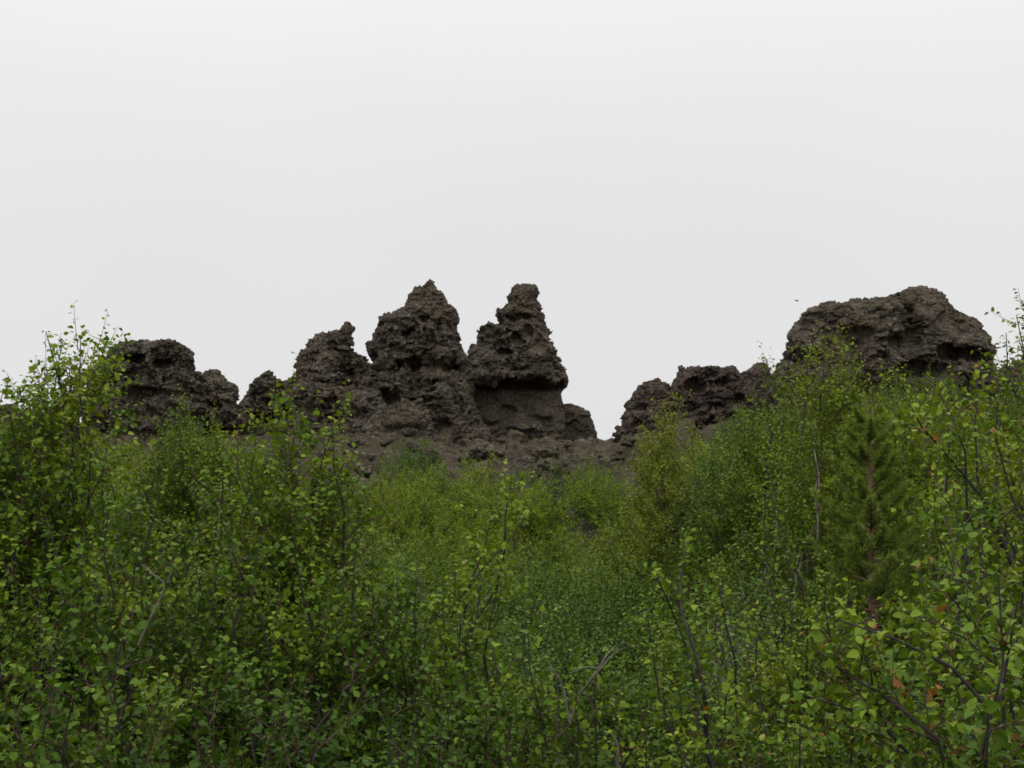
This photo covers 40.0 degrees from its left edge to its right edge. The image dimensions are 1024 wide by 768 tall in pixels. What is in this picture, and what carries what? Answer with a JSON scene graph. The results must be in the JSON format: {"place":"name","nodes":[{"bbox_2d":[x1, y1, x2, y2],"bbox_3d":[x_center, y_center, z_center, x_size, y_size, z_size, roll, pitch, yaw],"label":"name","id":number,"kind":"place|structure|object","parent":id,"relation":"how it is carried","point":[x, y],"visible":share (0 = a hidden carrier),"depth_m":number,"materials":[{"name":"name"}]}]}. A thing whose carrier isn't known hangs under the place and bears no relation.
{"place":"outdoors","nodes":[
{"label":"outdoors","id":0,"kind":"place"},
{"bbox_2d":[0,416,1019,767],"bbox_3d":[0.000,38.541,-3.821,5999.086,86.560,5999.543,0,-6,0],"label":"ground","id":1,"kind":"structure","parent":0,"point":[578,448],"depth_m":44.92,"materials":[{"name":"soil"}]},
{"bbox_2d":[0,391,149,767],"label":"birch shrub","id":2,"kind":"object","parent":1,"relation":"on","point":[13,525],"visible":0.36,"depth_m":4.83,"materials":[{"name":"green plant"}]},
{"bbox_2d":[0,301,169,766],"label":"birch shrub","id":3,"kind":"object","parent":1,"relation":"on","point":[70,403],"visible":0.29,"depth_m":5.08,"materials":[{"name":"green plant"}]},
{"bbox_2d":[0,499,214,767],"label":"birch shrub","id":4,"kind":"object","parent":1,"relation":"on","point":[68,637],"visible":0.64,"depth_m":4.48,"materials":[{"name":"green plant"}]},
{"bbox_2d":[0,580,249,767],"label":"birch shrub","id":5,"kind":"object","parent":1,"relation":"on","point":[53,723],"visible":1,"depth_m":3.68,"materials":[{"name":"green plant"}]},
{"bbox_2d":[81,338,213,438],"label":"rock","id":6,"kind":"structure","parent":1,"relation":"on","point":[162,368],"depth_m":56.21,"materials":[{"name":"stone"}]},
{"bbox_2d":[112,384,219,661],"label":"birch tree","id":7,"kind":"object","parent":1,"relation":"on","point":[177,502],"visible":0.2,"depth_m":14.83,"materials":[{"name":"green plant"}]},
{"bbox_2d":[63,378,281,767],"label":"birch shrub","id":8,"kind":"object","parent":1,"relation":"on","point":[122,554],"visible":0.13,"depth_m":5.85,"materials":[{"name":"green plant"}]},
{"bbox_2d":[149,401,272,620],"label":"birch tree","id":9,"kind":"object","parent":1,"relation":"on","point":[217,460],"visible":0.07,"depth_m":15.38,"materials":[{"name":"green plant"}]},
{"bbox_2d":[195,369,252,438],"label":"lava rock","id":10,"kind":"object","parent":1,"relation":"on","point":[224,395],"visible":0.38,"depth_m":57.31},
{"bbox_2d":[126,472,368,762],"bbox_3d":[-1.384,1.496,7.286,1.319,2.052,1.052,0,-6,0],"label":"birch shrub","id":11,"kind":"object","parent":1,"relation":"on","point":[194,536],"visible":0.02,"depth_m":7.31,"materials":[{"name":"green plant"}]},
{"bbox_2d":[239,369,289,436],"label":"lava rock","id":12,"kind":"object","parent":1,"relation":"on","point":[256,396],"visible":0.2,"depth_m":59.16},
{"bbox_2d":[102,491,431,767],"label":"birch shrub","id":13,"kind":"object","parent":1,"relation":"on","point":[217,657],"visible":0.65,"depth_m":4.62,"materials":[{"name":"green plant"}]},
{"bbox_2d":[134,352,410,767],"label":"birch shrub","id":14,"kind":"object","parent":1,"relation":"on","point":[314,532],"visible":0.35,"depth_m":5.46,"materials":[{"name":"green plant"}]},
{"bbox_2d":[114,620,456,767],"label":"birch shrub","id":15,"kind":"object","parent":1,"relation":"on","point":[271,734],"visible":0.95,"depth_m":3.76,"materials":[{"name":"green plant"}]},
{"bbox_2d":[284,321,388,438],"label":"leaning lava rock","id":16,"kind":"object","parent":1,"relation":"on","point":[328,363],"visible":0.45,"depth_m":56.79,"materials":[{"name":"stone"}]},
{"bbox_2d":[339,469,409,530],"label":"birch bush","id":17,"kind":"object","parent":1,"relation":"on","point":[357,503],"visible":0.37,"depth_m":31.77,"materials":[{"name":"green plant"}]},
{"bbox_2d":[249,537,531,767],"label":"birch shrub","id":18,"kind":"object","parent":1,"relation":"on","point":[403,666],"visible":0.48,"depth_m":4.80,"materials":[{"name":"green plant"}]},
{"bbox_2d":[330,541,452,749],"bbox_3d":[-0.696,1.570,6.459,0.983,1.708,0.792,0,-6,0],"label":"birch shrub","id":19,"kind":"object","parent":1,"relation":"on","point":[422,586],"visible":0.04,"depth_m":6.64,"materials":[{"name":"green plant"}]},
{"bbox_2d":[367,458,415,511],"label":"birch bush","id":20,"kind":"object","parent":1,"relation":"on","point":[393,475],"visible":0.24,"depth_m":33.70,"materials":[{"name":"green plant"}]},
{"bbox_2d":[363,479,420,545],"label":"birch bush","id":21,"kind":"object","parent":1,"relation":"on","point":[394,529],"visible":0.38,"depth_m":29.79,"materials":[{"name":"green plant"}]},
{"bbox_2d":[352,510,443,610],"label":"birch bush","id":22,"kind":"object","parent":1,"relation":"on","point":[376,559],"visible":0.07,"depth_m":21.29,"materials":[{"name":"green plant"}]},
{"bbox_2d":[358,508,452,597],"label":"birch bush","id":23,"kind":"object","parent":1,"relation":"on","point":[394,546],"visible":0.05,"depth_m":22.93,"materials":[{"name":"green plant"}]},
{"bbox_2d":[372,440,448,474],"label":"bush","id":24,"kind":"object","parent":1,"relation":"on","point":[422,459],"visible":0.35,"depth_m":41.95,"materials":[{"name":"green plant"}]},
{"bbox_2d":[381,428,446,503],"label":"birch bush","id":25,"kind":"object","parent":1,"relation":"on","point":[418,457],"visible":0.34,"depth_m":34.98,"materials":[{"name":"green plant"}]},
{"bbox_2d":[370,533,465,648],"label":"birch bush","id":26,"kind":"object","parent":1,"relation":"on","point":[434,569],"visible":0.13,"depth_m":18.88,"materials":[{"name":"green plant"}]},
{"bbox_2d":[373,517,462,585],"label":"birch bush","id":27,"kind":"object","parent":1,"relation":"on","point":[427,541],"visible":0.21,"depth_m":26.40,"materials":[{"name":"green plant"}]},
{"bbox_2d":[336,279,500,447],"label":"lava pinnacle","id":28,"kind":"object","parent":1,"relation":"on","point":[421,369],"visible":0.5,"depth_m":57.69,"materials":[{"name":"stone"}]},
{"bbox_2d":[383,465,458,552],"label":"birch bush","id":29,"kind":"object","parent":1,"relation":"on","point":[419,517],"visible":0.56,"depth_m":28.81,"materials":[{"name":"green plant"}]},
{"bbox_2d":[387,460,462,533],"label":"birch bush","id":30,"kind":"object","parent":1,"relation":"on","point":[422,495],"visible":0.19,"depth_m":31.12,"materials":[{"name":"green plant"}]},
{"bbox_2d":[348,659,535,767],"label":"birch shrub","id":31,"kind":"object","parent":1,"relation":"on","point":[484,730],"visible":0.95,"depth_m":4.20,"materials":[{"name":"green plant"}]},
{"bbox_2d":[410,459,479,509],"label":"birch bush","id":32,"kind":"object","parent":1,"relation":"on","point":[444,487],"visible":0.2,"depth_m":32.75,"materials":[{"name":"green plant"}]},
{"bbox_2d":[407,498,493,581],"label":"birch bush","id":33,"kind":"object","parent":1,"relation":"on","point":[442,525],"visible":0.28,"depth_m":27.73,"materials":[{"name":"green plant"}]},
{"bbox_2d":[431,478,507,536],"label":"birch bush","id":34,"kind":"object","parent":1,"relation":"on","point":[465,503],"visible":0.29,"depth_m":30.08,"materials":[{"name":"green plant"}]},
{"bbox_2d":[377,458,568,767],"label":"birch shrub","id":35,"kind":"object","parent":1,"relation":"on","point":[467,591],"visible":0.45,"depth_m":5.23,"materials":[{"name":"green plant"}]},
{"bbox_2d":[442,449,506,526],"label":"birch bush","id":36,"kind":"object","parent":1,"relation":"on","point":[476,475],"visible":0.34,"depth_m":31.76,"materials":[{"name":"green plant"}]},
{"bbox_2d":[390,583,559,767],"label":"birch bush","id":37,"kind":"object","parent":1,"relation":"on","point":[488,661],"visible":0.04,"depth_m":8.63,"materials":[{"name":"green plant"}]},
{"bbox_2d":[468,439,494,458],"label":"boulder","id":38,"kind":"object","parent":1,"relation":"on","point":[480,448],"visible":0.99,"depth_m":46.91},
{"bbox_2d":[432,522,538,599],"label":"birch bush","id":39,"kind":"object","parent":1,"relation":"on","point":[487,554],"visible":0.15,"depth_m":23.82,"materials":[{"name":"green plant"}]},
{"bbox_2d":[445,469,526,553],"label":"birch bush","id":40,"kind":"object","parent":1,"relation":"on","point":[476,497],"visible":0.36,"depth_m":28.84,"materials":[{"name":"green plant"}]},
{"bbox_2d":[443,547,528,624],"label":"birch bush","id":41,"kind":"object","parent":1,"relation":"on","point":[482,577],"visible":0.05,"depth_m":21.11,"materials":[{"name":"green plant"}]},
{"bbox_2d":[417,584,556,749],"bbox_3d":[-0.197,2.246,10.880,1.256,1.570,1.278,4,-7,-35],"label":"birch bush","id":42,"kind":"object","parent":1,"relation":"on","point":[514,627],"visible":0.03,"depth_m":11.00,"materials":[{"name":"green plant"}]},
{"bbox_2d":[458,454,516,504],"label":"birch bush","id":43,"kind":"object","parent":1,"relation":"on","point":[489,477],"visible":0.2,"depth_m":33.96,"materials":[{"name":"green plant"}]},
{"bbox_2d":[452,511,529,585],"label":"birch bush","id":44,"kind":"object","parent":1,"relation":"on","point":[493,540],"visible":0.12,"depth_m":26.31,"materials":[{"name":"green plant"}]},
{"bbox_2d":[407,555,589,767],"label":"birch bush","id":45,"kind":"object","parent":1,"relation":"on","point":[554,643],"visible":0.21,"depth_m":9.75,"materials":[{"name":"green plant"}]},
{"bbox_2d":[454,532,571,677],"bbox_3d":[0.065,2.627,16.053,1.458,1.867,1.484,4,-7,-33],"label":"birch bush","id":46,"kind":"object","parent":1,"relation":"on","point":[536,589],"visible":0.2,"depth_m":16.08,"materials":[{"name":"green plant"}]},
{"bbox_2d":[467,283,568,442],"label":"lava pinnacle","id":47,"kind":"object","parent":1,"relation":"on","point":[520,380],"visible":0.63,"depth_m":60.10,"materials":[{"name":"stone"}]},
{"bbox_2d":[496,470,562,540],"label":"birch bush","id":48,"kind":"object","parent":1,"relation":"on","point":[528,475],"visible":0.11,"depth_m":30.68,"materials":[{"name":"green plant"}]},
{"bbox_2d":[57,437,1002,767],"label":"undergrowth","id":49,"kind":"object","parent":1,"relation":"on","point":[643,673],"depth_m":9.33,"materials":[{"name":"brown plant"}]},
{"bbox_2d":[491,552,582,623],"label":"birch bush","id":50,"kind":"object","parent":1,"relation":"on","point":[515,585],"visible":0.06,"depth_m":19.69,"materials":[{"name":"green plant"}]},
{"bbox_2d":[503,451,579,525],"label":"birch bush","id":51,"kind":"object","parent":1,"relation":"on","point":[553,485],"visible":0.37,"depth_m":31.91,"materials":[{"name":"green plant"}]},
{"bbox_2d":[530,445,558,459],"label":"boulder","id":52,"kind":"object","parent":1,"relation":"on","point":[543,452],"visible":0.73,"depth_m":46.67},
{"bbox_2d":[498,552,592,655],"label":"birch bush","id":53,"kind":"object","parent":1,"relation":"on","point":[569,613],"visible":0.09,"depth_m":17.91,"materials":[{"name":"green plant"}]},
{"bbox_2d":[508,475,587,558],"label":"birch bush","id":54,"kind":"object","parent":1,"relation":"on","point":[539,517],"visible":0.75,"depth_m":29.00,"materials":[{"name":"green plant"}]},
{"bbox_2d":[518,522,589,574],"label":"birch bush","id":55,"kind":"object","parent":1,"relation":"on","point":[546,551],"visible":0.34,"depth_m":27.45,"materials":[{"name":"green plant"}]},
{"bbox_2d":[445,621,673,767],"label":"birch shrub","id":56,"kind":"object","parent":1,"relation":"on","point":[542,721],"visible":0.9,"depth_m":4.51,"materials":[{"name":"green plant"}]},
{"bbox_2d":[536,528,605,590],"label":"birch bush","id":57,"kind":"object","parent":1,"relation":"on","point":[570,555],"visible":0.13,"depth_m":25.73,"materials":[{"name":"green plant"}]},
{"bbox_2d":[506,556,651,727],"bbox_3d":[0.637,2.490,13.255,1.368,1.730,1.344,5,-8,-42],"label":"birch bush","id":58,"kind":"object","parent":1,"relation":"on","point":[615,619],"visible":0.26,"depth_m":13.14,"materials":[{"name":"green plant"}]},
{"bbox_2d":[563,403,597,441],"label":"lava rock","id":59,"kind":"object","parent":1,"relation":"on","point":[578,421],"visible":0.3,"depth_m":61.17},
{"bbox_2d":[519,534,653,694],"bbox_3d":[0.712,2.518,14.566,1.576,1.926,1.444,0,-6,2],"label":"birch bush","id":60,"kind":"object","parent":1,"relation":"on","point":[582,608],"visible":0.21,"depth_m":14.59,"materials":[{"name":"green plant"}]},
{"bbox_2d":[541,642,633,723],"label":"dead branch","id":61,"kind":"object","parent":1,"relation":"on","point":[580,693],"visible":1,"depth_m":4.17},
{"bbox_2d":[546,547,636,634],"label":"birch bush","id":62,"kind":"object","parent":1,"relation":"on","point":[576,580],"visible":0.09,"depth_m":21.44,"materials":[{"name":"green plant"}]},
{"bbox_2d":[558,450,629,502],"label":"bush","id":63,"kind":"object","parent":1,"relation":"on","point":[596,469],"visible":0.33,"depth_m":32.80,"materials":[{"name":"green plant"}]},
{"bbox_2d":[563,467,632,524],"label":"birch bush","id":64,"kind":"object","parent":1,"relation":"on","point":[581,500],"visible":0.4,"depth_m":31.23,"materials":[{"name":"green plant"}]},
{"bbox_2d":[571,499,637,582],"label":"birch bush","id":65,"kind":"object","parent":1,"relation":"on","point":[595,548],"visible":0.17,"depth_m":26.76,"materials":[{"name":"green plant"}]},
{"bbox_2d":[581,467,644,533],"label":"birch bush","id":66,"kind":"object","parent":1,"relation":"on","point":[601,507],"visible":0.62,"depth_m":29.91,"materials":[{"name":"green plant"}]},
{"bbox_2d":[577,549,651,638],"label":"birch bush","id":67,"kind":"object","parent":1,"relation":"on","point":[609,581],"visible":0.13,"depth_m":19.89,"materials":[{"name":"green plant"}]},
{"bbox_2d":[533,606,698,767],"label":"birch bush","id":68,"kind":"object","parent":1,"relation":"on","point":[607,720],"visible":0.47,"depth_m":8.91,"materials":[{"name":"green plant"}]},
{"bbox_2d":[597,492,675,580],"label":"birch bush","id":69,"kind":"object","parent":1,"relation":"on","point":[618,528],"visible":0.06,"depth_m":24.14,"materials":[{"name":"green plant"}]},
{"bbox_2d":[576,528,702,692],"bbox_3d":[1.306,2.564,15.565,1.558,1.940,1.428,4,-7,-36],"label":"birch bush","id":70,"kind":"object","parent":1,"relation":"on","point":[629,592],"visible":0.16,"depth_m":15.60,"materials":[{"name":"green plant"}]},
{"bbox_2d":[612,377,685,442],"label":"lava rock","id":71,"kind":"object","parent":1,"relation":"on","point":[637,412],"visible":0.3,"depth_m":55.74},
{"bbox_2d":[589,389,727,609],"bbox_3d":[2.147,1.815,18.830,2.243,3.583,1.942,0,-6,0],"label":"birch tree","id":72,"kind":"object","parent":1,"relation":"on","point":[662,528],"visible":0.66,"depth_m":18.78,"materials":[{"name":"green plant"}]},
{"bbox_2d":[601,675,739,767],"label":"birch shrub","id":73,"kind":"object","parent":1,"relation":"on","point":[677,761],"visible":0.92,"depth_m":3.94,"materials":[{"name":"green plant"}]},
{"bbox_2d":[587,562,774,767],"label":"birch bush","id":74,"kind":"object","parent":1,"relation":"on","point":[668,662],"visible":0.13,"depth_m":10.48,"materials":[{"name":"green plant"}]},
{"bbox_2d":[630,581,741,706],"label":"birch bush","id":75,"kind":"object","parent":1,"relation":"on","point":[676,630],"visible":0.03,"depth_m":13.23,"materials":[{"name":"green plant"}]},
{"bbox_2d":[642,432,736,562],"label":"birch tree","id":76,"kind":"object","parent":1,"relation":"on","point":[719,461],"visible":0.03,"depth_m":21.90,"materials":[{"name":"green plant"}]},
{"bbox_2d":[642,416,768,626],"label":"birch tree","id":77,"kind":"object","parent":1,"relation":"on","point":[712,465],"visible":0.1,"depth_m":15.96,"materials":[{"name":"green plant"}]},
{"bbox_2d":[633,521,784,767],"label":"birch shrub","id":78,"kind":"object","parent":1,"relation":"on","point":[722,728],"visible":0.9,"depth_m":4.24,"materials":[{"name":"green plant"}]},
{"bbox_2d":[670,365,751,429],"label":"lava rock","id":79,"kind":"object","parent":1,"relation":"on","point":[721,392],"visible":0.34,"depth_m":57.37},
{"bbox_2d":[674,581,798,767],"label":"willow shrub","id":80,"kind":"object","parent":1,"relation":"on","point":[724,651],"visible":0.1,"depth_m":8.85,"materials":[{"name":"green plant"}]},
{"bbox_2d":[664,543,816,719],"bbox_3d":[1.849,2.238,11.745,1.483,1.818,1.395,2,-6,-19],"label":"birch bush","id":81,"kind":"object","parent":1,"relation":"on","point":[715,602],"visible":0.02,"depth_m":11.79,"materials":[{"name":"green plant"}]},
{"bbox_2d":[668,397,817,604],"bbox_3d":[3.200,1.815,17.074,2.169,3.446,1.980,3,-7,-30],"label":"birch tree","id":82,"kind":"object","parent":1,"relation":"on","point":[761,438],"visible":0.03,"depth_m":17.16,"materials":[{"name":"green plant"}]},
{"bbox_2d":[663,341,829,640],"bbox_3d":[2.606,1.480,14.465,2.099,3.899,1.934,0,-6,0],"label":"birch tree","id":83,"kind":"object","parent":1,"relation":"on","point":[739,506],"visible":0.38,"depth_m":14.46,"materials":[{"name":"green plant"}]},
{"bbox_2d":[739,362,770,423],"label":"lava rock","id":84,"kind":"object","parent":1,"relation":"on","point":[752,375],"visible":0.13,"depth_m":59.79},
{"bbox_2d":[681,611,835,767],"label":"birch shrub","id":85,"kind":"object","parent":1,"relation":"on","point":[743,688],"visible":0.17,"depth_m":5.82,"materials":[{"name":"green plant"}]},
{"bbox_2d":[641,545,877,766],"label":"birch bush","id":86,"kind":"object","parent":1,"relation":"on","point":[700,632],"visible":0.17,"depth_m":9.56,"materials":[{"name":"green plant"}]},
{"bbox_2d":[676,467,850,767],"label":"birch shrub","id":87,"kind":"object","parent":1,"relation":"on","point":[791,566],"visible":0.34,"depth_m":6.39,"materials":[{"name":"green plant"}]},
{"bbox_2d":[655,402,885,683],"bbox_3d":[2.321,1.678,12.366,1.963,3.045,1.530,2,-6,-21],"label":"birch tree","id":88,"kind":"object","parent":1,"relation":"on","point":[807,571],"visible":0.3,"depth_m":12.28,"materials":[{"name":"green plant"}]},
{"bbox_2d":[687,570,901,767],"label":"birch shrub","id":89,"kind":"object","parent":1,"relation":"on","point":[803,672],"visible":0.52,"depth_m":5.32,"materials":[{"name":"green plant"}]},
{"bbox_2d":[750,320,928,658],"bbox_3d":[3.136,1.335,13.479,2.016,3.952,2.028,3,-7,-29],"label":"birch tree","id":90,"kind":"object","parent":1,"relation":"on","point":[839,397],"visible":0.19,"depth_m":13.39,"materials":[{"name":"green plant"}]},
{"bbox_2d":[772,372,934,587],"bbox_3d":[3.699,1.639,14.989,2.172,3.558,2.050,0,-6,0],"label":"birch tree","id":91,"kind":"object","parent":1,"relation":"on","point":[824,398],"visible":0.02,"depth_m":15.12,"materials":[{"name":"green plant"}]},
{"bbox_2d":[704,593,1018,767],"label":"birch shrub","id":92,"kind":"object","parent":1,"relation":"on","point":[833,755],"visible":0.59,"depth_m":3.38,"materials":[{"name":"green plant"}]},
{"bbox_2d":[793,396,956,767],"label":"pine tree","id":93,"kind":"object","parent":1,"relation":"on","point":[864,563],"visible":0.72,"depth_m":10.06,"materials":[{"name":"green plant"}]},
{"bbox_2d":[763,285,997,424],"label":"lava block","id":94,"kind":"structure","parent":1,"relation":"on","point":[917,329],"depth_m":52.77,"materials":[{"name":"stone"}]},
{"bbox_2d":[807,358,980,744],"bbox_3d":[3.417,1.469,12.359,1.698,3.387,2.232,-4,-7,33],"label":"birch tree","id":95,"kind":"object","parent":1,"relation":"on","point":[914,472],"visible":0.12,"depth_m":12.38,"materials":[{"name":"green plant"}]},
{"bbox_2d":[780,532,1023,767],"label":"birch shrub","id":96,"kind":"object","parent":1,"relation":"on","point":[878,713],"visible":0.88,"depth_m":3.01,"materials":[{"name":"green plant"}]},
{"bbox_2d":[815,462,1023,767],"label":"birch shrub","id":97,"kind":"object","parent":1,"relation":"on","point":[967,652],"visible":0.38,"depth_m":3.91,"materials":[{"name":"green plant"}]},
{"bbox_2d":[859,430,1023,767],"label":"birch shrub","id":98,"kind":"object","parent":1,"relation":"on","point":[932,599],"visible":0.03,"depth_m":6.35,"materials":[{"name":"green plant"}]},
{"bbox_2d":[865,427,1021,701],"bbox_3d":[3.635,1.627,10.584,2.008,2.634,1.866,0,-6,0],"label":"birch tree","id":99,"kind":"object","parent":1,"relation":"on","point":[930,549],"visible":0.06,"depth_m":10.50,"materials":[{"name":"green plant"}]},
{"bbox_2d":[917,362,978,430],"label":"birch bush","id":100,"kind":"object","parent":1,"relation":"on","point":[950,391],"visible":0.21,"depth_m":38.13,"materials":[{"name":"green plant"}]},
{"bbox_2d":[881,352,1023,757],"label":"birch shrub","id":101,"kind":"object","parent":1,"relation":"on","point":[997,554],"visible":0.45,"depth_m":4.64,"materials":[{"name":"green plant"}]},
{"bbox_2d":[917,392,992,448],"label":"birch bush","id":102,"kind":"object","parent":1,"relation":"on","point":[939,423],"visible":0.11,"depth_m":34.38,"materials":[{"name":"green plant"}]},
{"bbox_2d":[950,288,1023,713],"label":"birch shrub","id":103,"kind":"object","parent":1,"relation":"on","point":[1007,386],"visible":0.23,"depth_m":5.24,"materials":[{"name":"green plant"}]},
{"bbox_2d":[959,566,1023,767],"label":"birch shrub","id":104,"kind":"object","parent":1,"relation":"on","point":[990,705],"visible":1,"depth_m":2.23,"materials":[{"name":"green plant"}]},
{"bbox_2d":[973,357,1023,422],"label":"lava rock","id":105,"kind":"object","parent":1,"relation":"on","point":[987,382],"visible":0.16,"depth_m":49.79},
{"bbox_2d":[0,0,1023,439],"label":"sky","id":106,"kind":"structure","parent":0,"point":[238,183],"materials":[{"name":"white"}]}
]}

